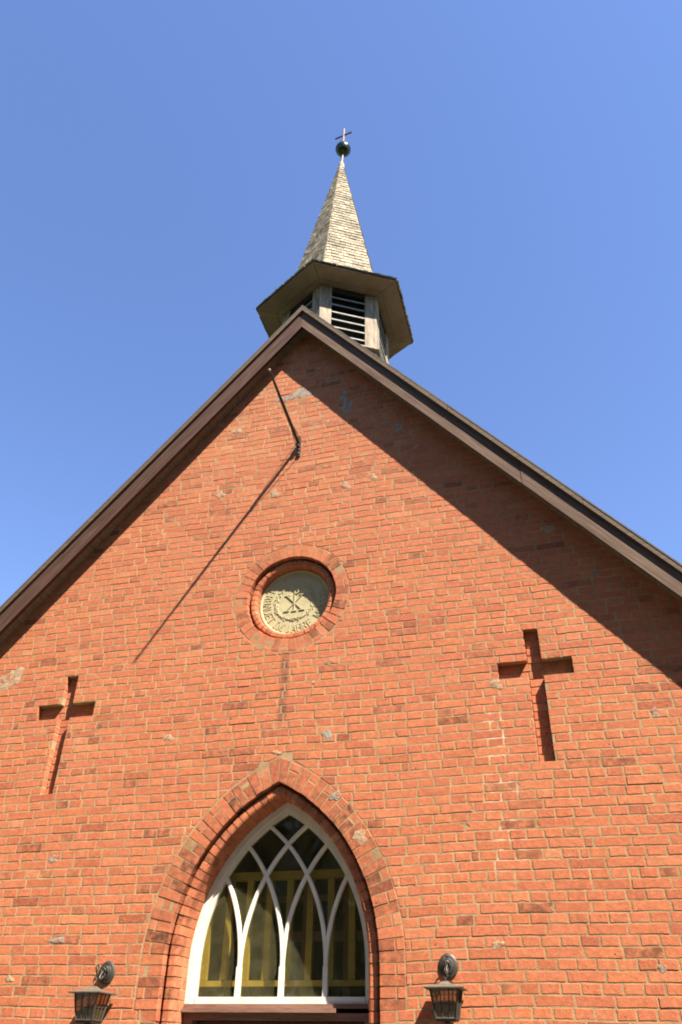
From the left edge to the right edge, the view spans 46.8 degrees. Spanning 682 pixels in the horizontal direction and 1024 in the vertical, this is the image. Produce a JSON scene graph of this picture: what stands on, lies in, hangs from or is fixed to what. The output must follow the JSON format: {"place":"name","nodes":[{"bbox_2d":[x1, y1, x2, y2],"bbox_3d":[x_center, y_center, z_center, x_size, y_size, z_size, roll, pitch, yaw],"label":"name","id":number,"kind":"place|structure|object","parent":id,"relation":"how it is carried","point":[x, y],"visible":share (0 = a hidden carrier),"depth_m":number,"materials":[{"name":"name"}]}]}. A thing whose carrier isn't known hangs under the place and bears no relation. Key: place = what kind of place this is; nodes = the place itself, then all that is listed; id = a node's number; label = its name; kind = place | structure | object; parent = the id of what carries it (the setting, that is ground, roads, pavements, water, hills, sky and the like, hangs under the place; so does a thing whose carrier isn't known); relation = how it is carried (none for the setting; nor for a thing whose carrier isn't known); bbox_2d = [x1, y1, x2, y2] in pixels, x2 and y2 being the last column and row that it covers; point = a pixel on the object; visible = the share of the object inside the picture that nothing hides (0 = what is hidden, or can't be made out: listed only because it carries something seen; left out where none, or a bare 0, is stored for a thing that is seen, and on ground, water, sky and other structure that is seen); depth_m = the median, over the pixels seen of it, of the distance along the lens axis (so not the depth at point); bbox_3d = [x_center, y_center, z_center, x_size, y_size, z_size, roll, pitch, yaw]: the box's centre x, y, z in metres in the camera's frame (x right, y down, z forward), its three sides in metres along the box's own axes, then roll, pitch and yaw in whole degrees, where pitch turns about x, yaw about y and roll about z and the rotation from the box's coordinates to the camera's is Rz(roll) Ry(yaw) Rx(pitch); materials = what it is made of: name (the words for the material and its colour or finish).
{"place":"outdoors","nodes":[
{"label":"outdoors","id":0,"kind":"place"},
{"bbox_2d":[0,0,681,605],"label":"sky","id":1,"kind":"structure","parent":0,"point":[167,166],"materials":[{"name":"blue"}]},
{"label":"ground","id":2,"kind":"structure","parent":0,"visible":0},
{"bbox_2d":[0,128,681,1023],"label":"brick church","id":3,"kind":"structure","parent":2,"relation":"on","point":[364,706],"depth_m":7.78,"materials":[{"name":"red brick"}]},
{"bbox_2d":[68,961,116,1023],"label":"wall lantern","id":4,"kind":"object","parent":3,"relation":"attached to","point":[90,1004],"depth_m":6.62,"materials":[{"name":"black metal"}]},
{"bbox_2d":[182,1004,368,1023],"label":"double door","id":5,"kind":"structure","parent":3,"relation":"in","point":[193,1013],"depth_m":6.69,"materials":[{"name":"brown wood"}]},
{"bbox_2d":[184,803,368,1009],"bbox_3d":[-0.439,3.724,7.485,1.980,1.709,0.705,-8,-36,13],"label":"arched window","id":6,"kind":"structure","parent":3,"relation":"in","point":[198,967],"depth_m":7.24,"materials":[{"name":"white paint"}]},
{"bbox_2d":[268,368,300,456],"bbox_3d":[-0.679,-1.172,9.451,0.044,0.354,1.219,-8,-36,13],"label":"flagpole bracket","id":7,"kind":"object","parent":3,"relation":"attached to","point":[295,436],"visible":1,"depth_m":9.62,"materials":[{"name":"black metal"}]},
{"bbox_2d":[423,953,467,1023],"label":"wall lantern","id":8,"kind":"object","parent":3,"relation":"attached to","point":[446,998],"depth_m":5.95,"materials":[{"name":"black metal"}]}
]}

